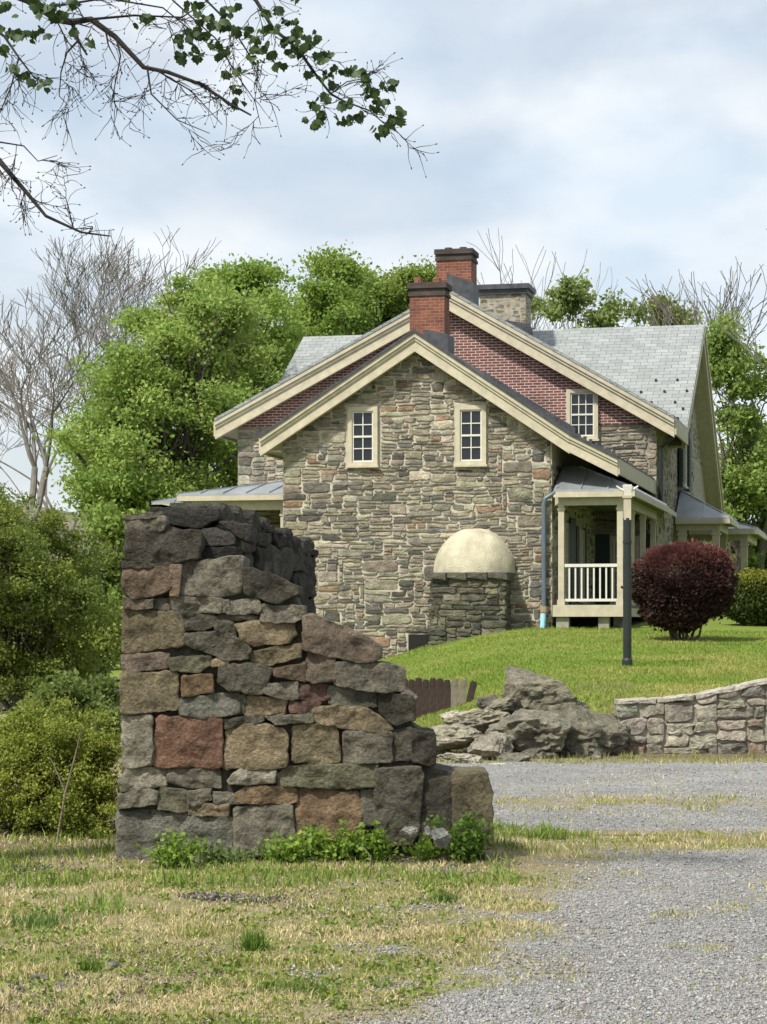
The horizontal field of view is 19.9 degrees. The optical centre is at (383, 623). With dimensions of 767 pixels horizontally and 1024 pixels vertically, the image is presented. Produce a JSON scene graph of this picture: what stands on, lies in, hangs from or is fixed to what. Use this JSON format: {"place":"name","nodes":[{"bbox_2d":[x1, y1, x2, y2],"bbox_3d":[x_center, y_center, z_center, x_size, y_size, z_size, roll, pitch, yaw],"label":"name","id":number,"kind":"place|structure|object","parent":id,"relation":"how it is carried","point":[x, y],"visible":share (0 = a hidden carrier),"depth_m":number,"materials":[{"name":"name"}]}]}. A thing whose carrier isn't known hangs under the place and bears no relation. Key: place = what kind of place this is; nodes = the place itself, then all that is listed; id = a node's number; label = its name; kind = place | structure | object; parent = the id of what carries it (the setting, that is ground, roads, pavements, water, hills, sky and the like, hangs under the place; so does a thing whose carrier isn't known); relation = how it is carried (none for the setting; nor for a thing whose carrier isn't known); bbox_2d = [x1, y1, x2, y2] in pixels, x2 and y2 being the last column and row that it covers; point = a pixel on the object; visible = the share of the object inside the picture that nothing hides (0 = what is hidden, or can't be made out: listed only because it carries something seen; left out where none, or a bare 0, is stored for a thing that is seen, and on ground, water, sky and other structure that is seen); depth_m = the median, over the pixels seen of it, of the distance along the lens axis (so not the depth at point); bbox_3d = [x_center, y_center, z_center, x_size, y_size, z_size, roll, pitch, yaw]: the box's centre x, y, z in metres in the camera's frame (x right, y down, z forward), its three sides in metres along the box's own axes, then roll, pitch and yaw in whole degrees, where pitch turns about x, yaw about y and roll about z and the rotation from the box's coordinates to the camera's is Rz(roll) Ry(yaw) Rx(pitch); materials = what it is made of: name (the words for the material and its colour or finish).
{"place":"outdoors","nodes":[
{"label":"outdoors","id":0,"kind":"place"},
{"bbox_2d":[1,501,739,606],"bbox_3d":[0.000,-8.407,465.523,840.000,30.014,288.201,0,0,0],"label":"hills","id":1,"kind":"structure","parent":0,"point":[70,519],"depth_m":396.93,"materials":[{"name":"green plant"}]},
{"bbox_2d":[0,610,766,1023],"bbox_3d":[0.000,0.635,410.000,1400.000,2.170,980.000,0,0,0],"label":"ground","id":2,"kind":"structure","parent":0,"point":[724,624],"depth_m":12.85,"materials":[{"name":"green plant"}]},
{"bbox_2d":[30,974,47,981],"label":"stone","id":3,"kind":"object","parent":2,"relation":"on","point":[40,975],"visible":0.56,"depth_m":9.79,"materials":[{"name":"grey stone"}]},
{"bbox_2d":[0,905,110,929],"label":"grass tuft","id":4,"kind":"object","parent":2,"relation":"on","point":[40,920],"visible":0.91,"depth_m":11.56,"materials":[{"name":"green plant"}]},
{"bbox_2d":[0,287,117,633],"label":"bare tree","id":5,"kind":"object","parent":2,"relation":"on","point":[19,406],"visible":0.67,"depth_m":82.99,"materials":[{"name":"plant"}]},
{"bbox_2d":[0,679,120,713],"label":"dry stone wall","id":6,"kind":"structure","parent":2,"relation":"on","point":[4,710],"depth_m":36.01,"materials":[{"name":"grey stone"}]},
{"bbox_2d":[0,694,122,839],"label":"bush","id":7,"kind":"object","parent":2,"relation":"on","point":[32,742],"visible":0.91,"depth_m":16.54,"materials":[{"name":"green plant"}]},
{"bbox_2d":[0,480,123,713],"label":"understorey tree","id":8,"kind":"object","parent":2,"relation":"on","point":[55,594],"visible":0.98,"depth_m":29.52,"materials":[{"name":"green plant"}]},
{"bbox_2d":[53,982,71,990],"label":"stone","id":9,"kind":"object","parent":2,"relation":"on","point":[61,985],"visible":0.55,"depth_m":9.53,"materials":[{"name":"grey stone"}]},
{"bbox_2d":[49,729,81,839],"bbox_3d":[-2.354,1.190,16.207,0.245,0.822,0.031,0,0,-2],"label":"dead branch","id":10,"kind":"object","parent":2,"relation":"on","point":[61,814],"visible":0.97,"depth_m":16.20,"materials":[{"name":"brown wood"}]},
{"bbox_2d":[9,666,122,740],"bbox_3d":[-3.808,1.210,27.022,1.815,1.394,2.221,0,0,0],"label":"shrub","id":11,"kind":"object","parent":2,"relation":"on","point":[100,693],"visible":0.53,"depth_m":26.75,"materials":[{"name":"green plant"}]},
{"bbox_2d":[44,654,117,677],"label":"shrub","id":12,"kind":"object","parent":2,"relation":"on","point":[87,669],"visible":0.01,"depth_m":37.76,"materials":[{"name":"green plant"}]},
{"bbox_2d":[60,954,115,972],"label":"grass tuft","id":13,"kind":"object","parent":2,"relation":"on","point":[93,965],"visible":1,"depth_m":10.08,"materials":[{"name":"green plant"}]},
{"bbox_2d":[1,243,175,436],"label":"bare tree","id":14,"kind":"object","parent":2,"relation":"on","point":[78,289],"visible":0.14,"depth_m":101.20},
{"bbox_2d":[59,495,145,678],"bbox_3d":[-4.765,-0.218,37.588,2.506,3.935,3.236,0,0,0],"label":"young tree","id":15,"kind":"object","parent":2,"relation":"on","point":[108,523],"visible":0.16,"depth_m":36.93,"materials":[{"name":"green plant"}]},
{"bbox_2d":[107,961,121,968],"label":"stone","id":16,"kind":"object","parent":2,"relation":"on","point":[112,964],"visible":0.89,"depth_m":10.17,"materials":[{"name":"grey stone"}]},
{"bbox_2d":[0,220,285,553],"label":"bare tree","id":17,"kind":"object","parent":2,"relation":"on","point":[115,272],"visible":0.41,"depth_m":89.38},
{"bbox_2d":[33,269,291,668],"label":"maple tree","id":18,"kind":"object","parent":2,"relation":"on","point":[135,451],"visible":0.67,"depth_m":62.20,"materials":[{"name":"green plant"}]},
{"bbox_2d":[135,828,214,868],"bbox_3d":[-1.350,1.473,14.331,0.440,0.274,0.360,0,0,24],"label":"weed plant","id":19,"kind":"object","parent":2,"relation":"on","point":[175,854],"visible":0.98,"depth_m":14.28,"materials":[{"name":"green plant"}]},
{"bbox_2d":[210,894,220,898],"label":"stone","id":20,"kind":"object","parent":2,"relation":"on","point":[213,896],"visible":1,"depth_m":12.68,"materials":[{"name":"grey stone"}]},
{"bbox_2d":[164,839,272,865],"bbox_3d":[-1.094,1.513,14.459,0.760,0.198,0.260,0,0,0],"label":"weed plant","id":21,"kind":"object","parent":2,"relation":"on","point":[218,850],"visible":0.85,"depth_m":14.43,"materials":[{"name":"green plant"}]},
{"bbox_2d":[0,0,438,249],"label":"overhanging maple","id":22,"kind":"object","parent":2,"relation":"on","point":[38,8],"visible":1,"depth_m":12.11,"materials":[{"name":"green plant"}]},
{"bbox_2d":[0,858,453,1016],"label":"leaf litter","id":23,"kind":"object","parent":2,"relation":"on","point":[206,896],"visible":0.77,"depth_m":10.15,"materials":[{"name":"brown plant"}]},
{"bbox_2d":[172,253,325,487],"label":"maple tree","id":24,"kind":"object","parent":2,"relation":"on","point":[253,275],"visible":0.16,"depth_m":72.39,"materials":[{"name":"green plant"}]},
{"bbox_2d":[223,926,287,951],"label":"grass tuft","id":25,"kind":"object","parent":2,"relation":"on","point":[252,942],"visible":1,"depth_m":10.72,"materials":[{"name":"green plant"}]},
{"bbox_2d":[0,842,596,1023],"bbox_3d":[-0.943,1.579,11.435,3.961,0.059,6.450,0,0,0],"label":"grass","id":26,"kind":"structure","parent":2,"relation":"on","point":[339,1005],"depth_m":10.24,"materials":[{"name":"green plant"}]},
{"bbox_2d":[255,832,343,863],"bbox_3d":[-0.600,1.493,14.622,0.603,0.232,0.360,0,0,-20],"label":"weed plant","id":27,"kind":"object","parent":2,"relation":"on","point":[298,849],"visible":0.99,"depth_m":14.56,"materials":[{"name":"green plant"}]},
{"bbox_2d":[247,974,353,996],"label":"grass tuft","id":28,"kind":"object","parent":2,"relation":"on","point":[283,986],"visible":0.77,"depth_m":9.50,"materials":[{"name":"green plant"}]},
{"bbox_2d":[115,502,493,860],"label":"ruined wall","id":29,"kind":"structure","parent":2,"relation":"on","point":[258,695],"depth_m":14.79,"materials":[{"name":"stone"}]},
{"bbox_2d":[267,823,382,863],"bbox_3d":[-0.376,1.467,14.644,0.829,0.282,0.323,0,0,0],"label":"weed plant","id":30,"kind":"object","parent":2,"relation":"on","point":[338,846],"visible":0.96,"depth_m":14.62,"materials":[{"name":"green plant"}]},
{"bbox_2d":[278,240,405,352],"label":"maple tree","id":31,"kind":"object","parent":2,"relation":"on","point":[343,295],"visible":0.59,"depth_m":79.05,"materials":[{"name":"green plant"}]},
{"bbox_2d":[361,844,370,868],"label":"dead stalk","id":32,"kind":"object","parent":2,"relation":"on","point":[368,854],"visible":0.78,"depth_m":14.32,"materials":[{"name":"brown plant"}]},
{"bbox_2d":[332,819,412,862],"bbox_3d":[-0.082,1.455,14.635,0.530,0.311,0.330,0,0,-16],"label":"weed plant","id":33,"kind":"object","parent":2,"relation":"on","point":[372,838],"visible":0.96,"depth_m":14.61,"materials":[{"name":"green plant"}]},
{"bbox_2d":[0,679,766,915],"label":"tall grass","id":34,"kind":"structure","parent":2,"relation":"on","point":[539,834],"depth_m":13.98,"materials":[{"name":"green plant"}]},
{"bbox_2d":[366,254,435,330],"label":"maple tree","id":35,"kind":"object","parent":2,"relation":"on","point":[402,277],"visible":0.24,"depth_m":82.48,"materials":[{"name":"green plant"}]},
{"bbox_2d":[399,826,417,836],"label":"stone","id":36,"kind":"object","parent":2,"relation":"on","point":[409,831],"visible":1,"depth_m":14.47,"materials":[{"name":"white stone"}]},
{"bbox_2d":[423,825,431,835],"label":"stone","id":37,"kind":"object","parent":2,"relation":"on","point":[427,831],"visible":0.99,"depth_m":14.58,"materials":[{"name":"grey stone"}]},
{"bbox_2d":[402,830,457,862],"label":"weed plant","id":38,"kind":"object","parent":2,"relation":"on","point":[429,850],"visible":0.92,"depth_m":14.63,"materials":[{"name":"green plant"}]},
{"bbox_2d":[431,828,450,848],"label":"stone","id":39,"kind":"object","parent":2,"relation":"on","point":[441,837],"visible":1,"depth_m":14.32,"materials":[{"name":"grey stone"}]},
{"bbox_2d":[406,678,476,718],"bbox_3d":[0.666,1.234,32.516,1.447,0.868,0.068,0,0,0],"label":"board fence","id":40,"kind":"object","parent":2,"relation":"on","point":[427,692],"visible":0.45,"depth_m":32.49,"materials":[{"name":"brown wood"}]},
{"bbox_2d":[423,889,470,902],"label":"grass tuft","id":41,"kind":"object","parent":2,"relation":"on","point":[441,897],"visible":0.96,"depth_m":12.58,"materials":[{"name":"green plant"}]},
{"bbox_2d":[439,710,463,718],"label":"boulder","id":42,"kind":"object","parent":2,"relation":"on","point":[452,713],"visible":0.38,"depth_m":27.85,"materials":[{"name":"grey stone"}]},
{"bbox_2d":[432,723,483,750],"bbox_3d":[0.763,1.362,26.313,0.761,0.333,0.728,0,0,-42],"label":"boulder","id":43,"kind":"object","parent":2,"relation":"on","point":[456,736],"visible":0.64,"depth_m":26.10,"materials":[{"name":"grey stone"}]},
{"bbox_2d":[151,247,766,658],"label":"stone house","id":44,"kind":"structure","parent":2,"relation":"on","point":[445,457],"depth_m":50.09,"materials":[{"name":"stone"}]},
{"bbox_2d":[346,406,379,467],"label":"window","id":45,"kind":"structure","parent":44,"relation":"in","point":[362,421],"depth_m":49.97,"materials":[{"name":"beige paint"}]},
{"bbox_2d":[454,405,487,466],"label":"window","id":46,"kind":"structure","parent":44,"relation":"in","point":[470,420],"depth_m":49.41,"materials":[{"name":"beige paint"}]},
{"bbox_2d":[565,522,568,604],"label":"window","id":47,"kind":"structure","parent":44,"relation":"in","point":[566,524],"depth_m":50.98,"materials":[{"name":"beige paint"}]},
{"bbox_2d":[570,518,575,604],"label":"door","id":48,"kind":"structure","parent":44,"relation":"in","point":[572,521],"depth_m":51.85,"materials":[{"name":"beige wood"}]},
{"bbox_2d":[579,529,585,602],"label":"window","id":49,"kind":"structure","parent":44,"relation":"in","point":[581,532],"depth_m":53.68,"materials":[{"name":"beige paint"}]},
{"bbox_2d":[566,389,599,440],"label":"window","id":50,"kind":"structure","parent":44,"relation":"in","point":[581,404],"depth_m":56.32,"materials":[{"name":"beige paint"}]},
{"bbox_2d":[608,536,639,605],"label":"window","id":51,"kind":"structure","parent":44,"relation":"in","point":[613,539],"depth_m":56.14,"materials":[{"name":"beige paint"}]},
{"bbox_2d":[683,445,687,488],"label":"window","id":52,"kind":"structure","parent":44,"relation":"in","point":[686,487],"depth_m":63.19,"materials":[{"name":"beige paint"}]},
{"bbox_2d":[423,809,502,863],"bbox_3d":[0.530,1.427,14.661,0.532,0.366,0.334,0,0,-25],"label":"weed plant","id":53,"kind":"object","parent":2,"relation":"on","point":[467,849],"visible":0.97,"depth_m":14.62,"materials":[{"name":"green plant"}]},
{"bbox_2d":[476,695,498,708],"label":"boulder","id":54,"kind":"object","parent":2,"relation":"on","point":[482,702],"visible":0.34,"depth_m":27.87,"materials":[{"name":"grey stone"}]},
{"bbox_2d":[494,752,529,761],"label":"boulder","id":55,"kind":"object","parent":2,"relation":"on","point":[515,757],"visible":0.69,"depth_m":25.40,"materials":[{"name":"grey stone"}]},
{"bbox_2d":[466,228,585,329],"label":"bare tree","id":56,"kind":"object","parent":2,"relation":"on","point":[512,278],"visible":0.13,"depth_m":113.02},
{"bbox_2d":[520,749,534,754],"bbox_3d":[1.733,1.572,26.055,0.158,0.150,0.231,13,-15,-33],"label":"rock fragment","id":57,"kind":"object","parent":2,"relation":"on","point":[529,751],"visible":0.34,"depth_m":26.01,"materials":[{"name":"grey stone"}]},
{"bbox_2d":[484,708,571,753],"bbox_3d":[1.794,1.362,26.394,1.119,0.696,0.884,-8,3,17],"label":"boulder","id":58,"kind":"object","parent":2,"relation":"on","point":[538,731],"visible":0.73,"depth_m":26.04,"materials":[{"name":"grey stone"}]},
{"bbox_2d":[443,708,510,733],"bbox_3d":[1.163,1.222,26.953,0.639,0.370,0.812,0,0,-22],"label":"boulder","id":59,"kind":"object","parent":58,"relation":"on","point":[481,720],"visible":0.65,"depth_m":26.75,"materials":[{"name":"grey stone"}]},
{"bbox_2d":[485,697,520,714],"bbox_3d":[1.451,1.083,27.296,0.615,0.348,0.708,-14,-19,-5],"label":"boulder","id":60,"kind":"object","parent":59,"relation":"on","point":[510,705],"visible":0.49,"depth_m":27.04,"materials":[{"name":"grey stone"}]},
{"bbox_2d":[529,754,537,758],"bbox_3d":[1.774,1.582,25.955,0.098,0.085,0.079,0,0,31],"label":"rock fragment","id":61,"kind":"object","parent":2,"relation":"on","point":[535,756],"visible":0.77,"depth_m":25.93,"materials":[{"name":"grey stone"}]},
{"bbox_2d":[501,666,577,710],"bbox_3d":[1.944,0.946,27.573,0.983,0.824,0.894,0,0,0],"label":"boulder","id":62,"kind":"object","parent":2,"relation":"on","point":[529,689],"visible":0.68,"depth_m":27.18,"materials":[{"name":"grey stone"}]},
{"bbox_2d":[577,700,590,709],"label":"boulder","id":63,"kind":"object","parent":62,"relation":"on","point":[584,704],"visible":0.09,"depth_m":27.63,"materials":[{"name":"grey stone"}]},
{"bbox_2d":[538,752,544,758],"bbox_3d":[1.875,1.573,25.975,0.094,0.110,0.160,-15,11,2],"label":"rock fragment","id":64,"kind":"object","parent":2,"relation":"on","point":[541,755],"visible":0.74,"depth_m":25.94,"materials":[{"name":"grey stone"}]},
{"bbox_2d":[544,753,558,758],"bbox_3d":[1.992,1.570,26.031,0.176,0.099,0.258,22,-1,33],"label":"rock fragment","id":65,"kind":"object","parent":2,"relation":"on","point":[549,756],"visible":0.62,"depth_m":25.94,"materials":[{"name":"grey stone"}]},
{"bbox_2d":[492,246,617,328],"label":"bare tree","id":66,"kind":"object","parent":2,"relation":"on","point":[555,284],"visible":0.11,"depth_m":119.07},
{"bbox_2d":[547,704,632,757],"bbox_3d":[2.465,1.364,26.702,1.152,0.783,1.105,0,0,7],"label":"boulder","id":67,"kind":"object","parent":2,"relation":"on","point":[590,733],"visible":0.59,"depth_m":26.38,"materials":[{"name":"grey stone"}]},
{"bbox_2d":[531,268,653,329],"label":"deciduous tree","id":68,"kind":"object","parent":2,"relation":"on","point":[570,295],"visible":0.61,"depth_m":87.36,"materials":[{"name":"green plant"}]},
{"bbox_2d":[592,751,602,758],"bbox_3d":[2.517,1.571,25.898,0.143,0.137,0.226,-16,15,-13],"label":"rock fragment","id":69,"kind":"object","parent":2,"relation":"on","point":[597,753],"visible":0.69,"depth_m":25.84,"materials":[{"name":"grey stone"}]},
{"bbox_2d":[607,713,629,752],"bbox_3d":[2.789,1.434,26.912,0.549,0.681,0.259,0,0,-21],"label":"boulder","id":70,"kind":"object","parent":2,"relation":"on","point":[619,749],"visible":0.21,"depth_m":26.88,"materials":[{"name":"grey stone"}]},
{"bbox_2d":[616,484,638,666],"bbox_3d":[3.895,-0.720,35.000,0.365,3.007,0.170,0,0,0],"label":"lamp post","id":71,"kind":"object","parent":2,"relation":"on","point":[627,489],"visible":0.89,"depth_m":34.95,"materials":[{"name":"black metal"}]},
{"bbox_2d":[631,290,705,326],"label":"deciduous tree","id":72,"kind":"object","parent":2,"relation":"on","point":[674,313],"visible":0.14,"depth_m":92.95,"materials":[{"name":"green plant"}]},
{"bbox_2d":[620,538,741,640],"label":"barberry bush","id":73,"kind":"object","parent":2,"relation":"on","point":[700,592],"visible":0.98,"depth_m":43.05,"materials":[{"name":"purple plant"}]},
{"bbox_2d":[614,678,766,753],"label":"retaining wall","id":74,"kind":"structure","parent":2,"relation":"on","point":[731,719],"depth_m":26.90,"materials":[{"name":"stone"}]},
{"bbox_2d":[624,256,766,427],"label":"bare tree","id":75,"kind":"object","parent":2,"relation":"on","point":[753,331],"visible":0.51,"depth_m":86.32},
{"bbox_2d":[631,262,766,399],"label":"bare tree","id":76,"kind":"object","parent":2,"relation":"on","point":[709,316],"visible":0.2,"depth_m":83.98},
{"bbox_2d":[699,305,766,601],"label":"deciduous tree","id":77,"kind":"object","parent":2,"relation":"on","point":[744,476],"visible":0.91,"depth_m":75.07,"materials":[{"name":"green plant"}]},
{"bbox_2d":[706,419,766,569],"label":"deciduous tree","id":78,"kind":"object","parent":2,"relation":"on","point":[753,557],"visible":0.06,"depth_m":78.44,"materials":[{"name":"green plant"}]},
{"bbox_2d":[717,229,766,569],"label":"bare tree","id":79,"kind":"object","parent":2,"relation":"on","point":[763,546],"visible":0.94,"depth_m":73.75,"materials":[{"name":"plant"}]},
{"bbox_2d":[723,565,766,625],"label":"hedge","id":80,"kind":"object","parent":2,"relation":"on","point":[752,608],"visible":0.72,"depth_m":50.49,"materials":[{"name":"green plant"}]},
{"bbox_2d":[0,0,766,542],"label":"sky","id":81,"kind":"structure","parent":0,"point":[631,135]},
{"bbox_2d":[220,759,766,1023],"bbox_3d":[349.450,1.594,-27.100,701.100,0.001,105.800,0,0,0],"label":"gravel drive","id":82,"kind":"structure","parent":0,"point":[589,819],"depth_m":13.93,"materials":[{"name":"grey gravel"}]},
{"bbox_2d":[437,752,481,762],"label":"boulder","id":83,"kind":"object","parent":82,"relation":"on","point":[463,758],"visible":0.8,"depth_m":25.11,"materials":[{"name":"grey stone"}]},
{"bbox_2d":[467,731,513,759],"bbox_3d":[1.288,1.442,25.762,0.594,0.323,0.570,-25,27,-16],"label":"boulder","id":84,"kind":"object","parent":82,"relation":"on","point":[490,746],"visible":0.89,"depth_m":25.66,"materials":[{"name":"grey stone"}]},
{"bbox_2d":[287,759,766,1023],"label":"gravel","id":85,"kind":"structure","parent":82,"relation":"on","point":[634,1010],"depth_m":10.84,"materials":[{"name":"grey gravel"}]},
{"bbox_2d":[378,626,766,750],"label":"lawn grass","id":86,"kind":"structure","parent":0,"point":[713,660],"depth_m":37.35,"materials":[{"name":"green plant"}]}
]}

